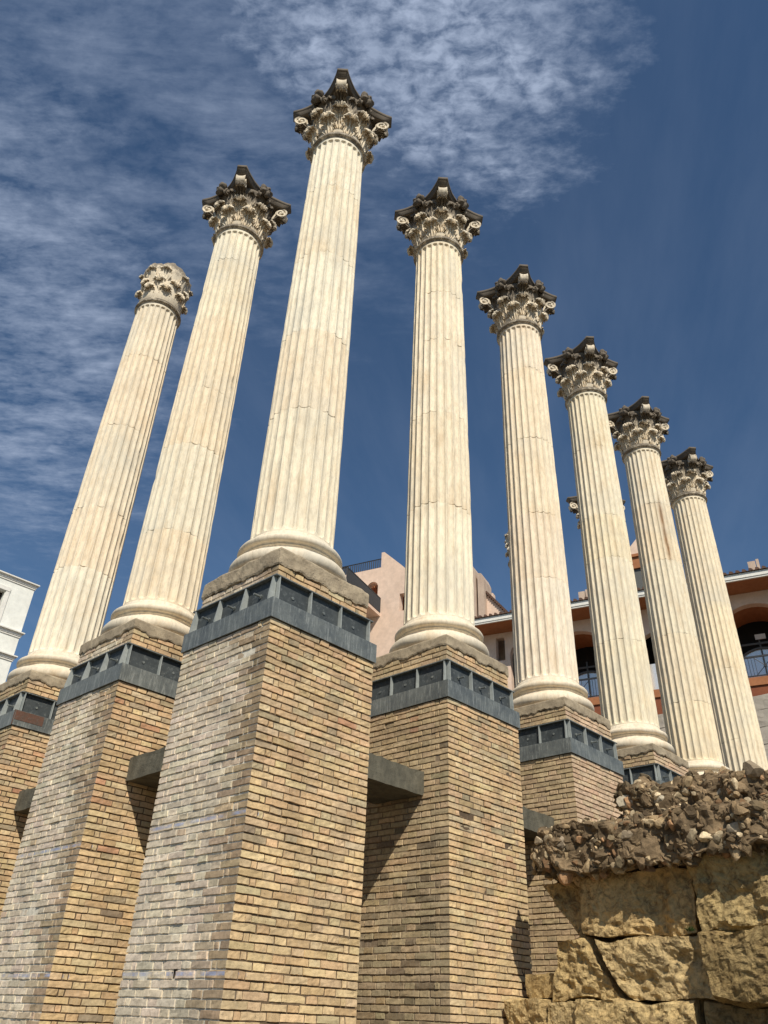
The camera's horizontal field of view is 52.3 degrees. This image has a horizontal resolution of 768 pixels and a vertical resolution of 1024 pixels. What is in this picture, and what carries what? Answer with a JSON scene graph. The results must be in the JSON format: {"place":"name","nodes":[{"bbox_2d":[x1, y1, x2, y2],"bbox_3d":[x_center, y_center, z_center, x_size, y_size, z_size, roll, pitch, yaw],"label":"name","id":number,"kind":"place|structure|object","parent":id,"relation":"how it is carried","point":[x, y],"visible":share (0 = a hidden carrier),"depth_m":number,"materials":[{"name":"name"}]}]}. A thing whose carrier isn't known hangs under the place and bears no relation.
{"place":"outdoors","nodes":[
{"label":"outdoors","id":0,"kind":"place"},
{"bbox_2d":[0,0,767,681],"label":"sky","id":1,"kind":"structure","parent":0,"point":[615,151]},
{"bbox_2d":[504,532,515,687],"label":"marble column","id":2,"kind":"structure","parent":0,"point":[506,542],"depth_m":23.26,"materials":[{"name":"beige stone"}]},
{"bbox_2d":[566,496,625,529],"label":"marble column","id":3,"kind":"structure","parent":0,"point":[573,504],"depth_m":22.32,"materials":[{"name":"beige stone"}]},
{"bbox_2d":[658,714,665,732],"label":"ashlar wall","id":4,"kind":"structure","parent":0,"point":[661,722],"depth_m":22.99,"materials":[{"name":"beige stone"}]},
{"bbox_2d":[608,396,730,774],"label":"marble column","id":5,"kind":"structure","parent":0,"point":[639,428],"depth_m":16.43,"materials":[{"name":"beige stone"}]},
{"bbox_2d":[661,447,767,770],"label":"marble column","id":6,"kind":"structure","parent":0,"point":[688,473],"depth_m":18.24,"materials":[{"name":"beige stone"}]},
{"label":"ground","id":7,"kind":"structure","parent":0,"visible":0},
{"bbox_2d":[0,570,39,683],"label":"white building","id":8,"kind":"structure","parent":7,"relation":"on","point":[16,593],"depth_m":36.83,"materials":[{"name":"white paint"}]},
{"bbox_2d":[0,584,10,620],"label":"window","id":9,"kind":"structure","parent":8,"relation":"in","point":[6,588],"depth_m":36.80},
{"bbox_2d":[0,669,66,918],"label":"brick pedestal","id":10,"kind":"object","parent":7,"relation":"on","point":[28,705],"visible":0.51,"depth_m":10.15,"materials":[{"name":"brick"}]},
{"bbox_2d":[14,788,35,814],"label":"concrete beam","id":11,"kind":"structure","parent":10,"relation":"attached to","point":[24,801],"depth_m":9.69,"materials":[{"name":"grey concrete"}]},
{"bbox_2d":[7,263,192,680],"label":"marble column","id":12,"kind":"structure","parent":10,"relation":"on","point":[71,620],"depth_m":12.95,"materials":[{"name":"beige stone"}]},
{"bbox_2d":[0,618,183,1023],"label":"brick pedestal","id":13,"kind":"object","parent":7,"relation":"on","point":[68,912],"visible":0.7,"depth_m":8.04,"materials":[{"name":"brick"}]},
{"bbox_2d":[101,165,290,636],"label":"marble column","id":14,"kind":"structure","parent":13,"relation":"on","point":[245,214],"depth_m":11.47,"materials":[{"name":"beige stone"}]},
{"bbox_2d":[113,547,376,1023],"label":"brick pedestal","id":15,"kind":"object","parent":7,"relation":"on","point":[248,905],"visible":1,"depth_m":6.62,"materials":[{"name":"brick"}]},
{"bbox_2d":[125,747,165,788],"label":"concrete beam","id":16,"kind":"structure","parent":15,"relation":"attached to","point":[144,769],"depth_m":8.15,"materials":[{"name":"grey concrete"}]},
{"bbox_2d":[228,68,391,581],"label":"marble column","id":17,"kind":"structure","parent":15,"relation":"on","point":[342,126],"depth_m":9.88,"materials":[{"name":"beige stone"}]},
{"bbox_2d":[365,753,423,803],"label":"concrete beam","id":18,"kind":"structure","parent":15,"relation":"attached to","point":[388,780],"depth_m":8.16,"materials":[{"name":"grey concrete"}]},
{"bbox_2d":[342,552,507,660],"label":"building","id":19,"kind":"structure","parent":7,"relation":"on","point":[383,586],"depth_m":40.65,"materials":[{"name":"pink paint"}]},
{"bbox_2d":[355,634,531,1023],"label":"brick pedestal","id":20,"kind":"object","parent":7,"relation":"on","point":[444,931],"visible":0.95,"depth_m":8.19,"materials":[{"name":"brick"}]},
{"bbox_2d":[389,177,488,655],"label":"marble column","id":21,"kind":"structure","parent":20,"relation":"on","point":[439,224],"depth_m":11.50,"materials":[{"name":"beige stone"}]},
{"bbox_2d":[514,696,623,973],"bbox_3d":[2.336,5.189,10.000,1.408,5.246,1.398,-25,-42,36],"label":"brick pedestal","id":22,"kind":"object","parent":7,"relation":"on","point":[571,766],"visible":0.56,"depth_m":10.33,"materials":[{"name":"brick"}]},
{"bbox_2d":[476,264,593,710],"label":"marble column","id":23,"kind":"structure","parent":22,"relation":"on","point":[513,305],"depth_m":13.11,"materials":[{"name":"beige stone"}]},
{"bbox_2d":[521,806,553,841],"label":"concrete beam","id":24,"kind":"structure","parent":22,"relation":"attached to","point":[533,821],"depth_m":9.67,"materials":[{"name":"grey concrete"}]},
{"bbox_2d":[474,540,767,714],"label":"arcaded building","id":25,"kind":"structure","parent":7,"relation":"on","point":[747,591],"depth_m":32.94,"materials":[{"name":"beige paint"}]},
{"bbox_2d":[578,662,598,697],"bbox_3d":[9.031,7.696,34.358,2.960,2.350,0.110,-14,-37,23],"label":"window","id":26,"kind":"structure","parent":25,"relation":"in","point":[589,674],"depth_m":34.58,"materials":[{"name":"glass"}]},
{"bbox_2d":[650,664,658,689],"bbox_3d":[11.499,7.161,31.602,2.100,2.300,0.030,-14,-37,23],"label":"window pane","id":27,"kind":"structure","parent":25,"relation":"in","point":[652,666],"depth_m":32.10,"materials":[{"name":"glass"}]},
{"bbox_2d":[740,639,767,677],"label":"window","id":28,"kind":"structure","parent":25,"relation":"in","point":[760,650],"depth_m":31.85,"materials":[{"name":"glass"}]},
{"bbox_2d":[504,760,767,1023],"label":"ruined wall","id":29,"kind":"structure","parent":7,"relation":"on","point":[650,874],"depth_m":6.97,"materials":[{"name":"yellow stone"}]},
{"bbox_2d":[617,743,688,783],"bbox_3d":[4.071,6.281,11.540,1.408,5.246,1.398,-25,-42,36],"label":"brick pedestal","id":30,"kind":"object","parent":7,"relation":"on","point":[657,763],"visible":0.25,"depth_m":12.29,"materials":[{"name":"brick"}]},
{"bbox_2d":[543,336,674,753],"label":"marble column","id":31,"kind":"structure","parent":30,"relation":"on","point":[583,373],"depth_m":14.74,"materials":[{"name":"beige stone"}]},
{"bbox_2d":[753,694,767,760],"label":"ashlar wall","id":32,"kind":"structure","parent":7,"relation":"on","point":[761,704],"depth_m":20.86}
]}

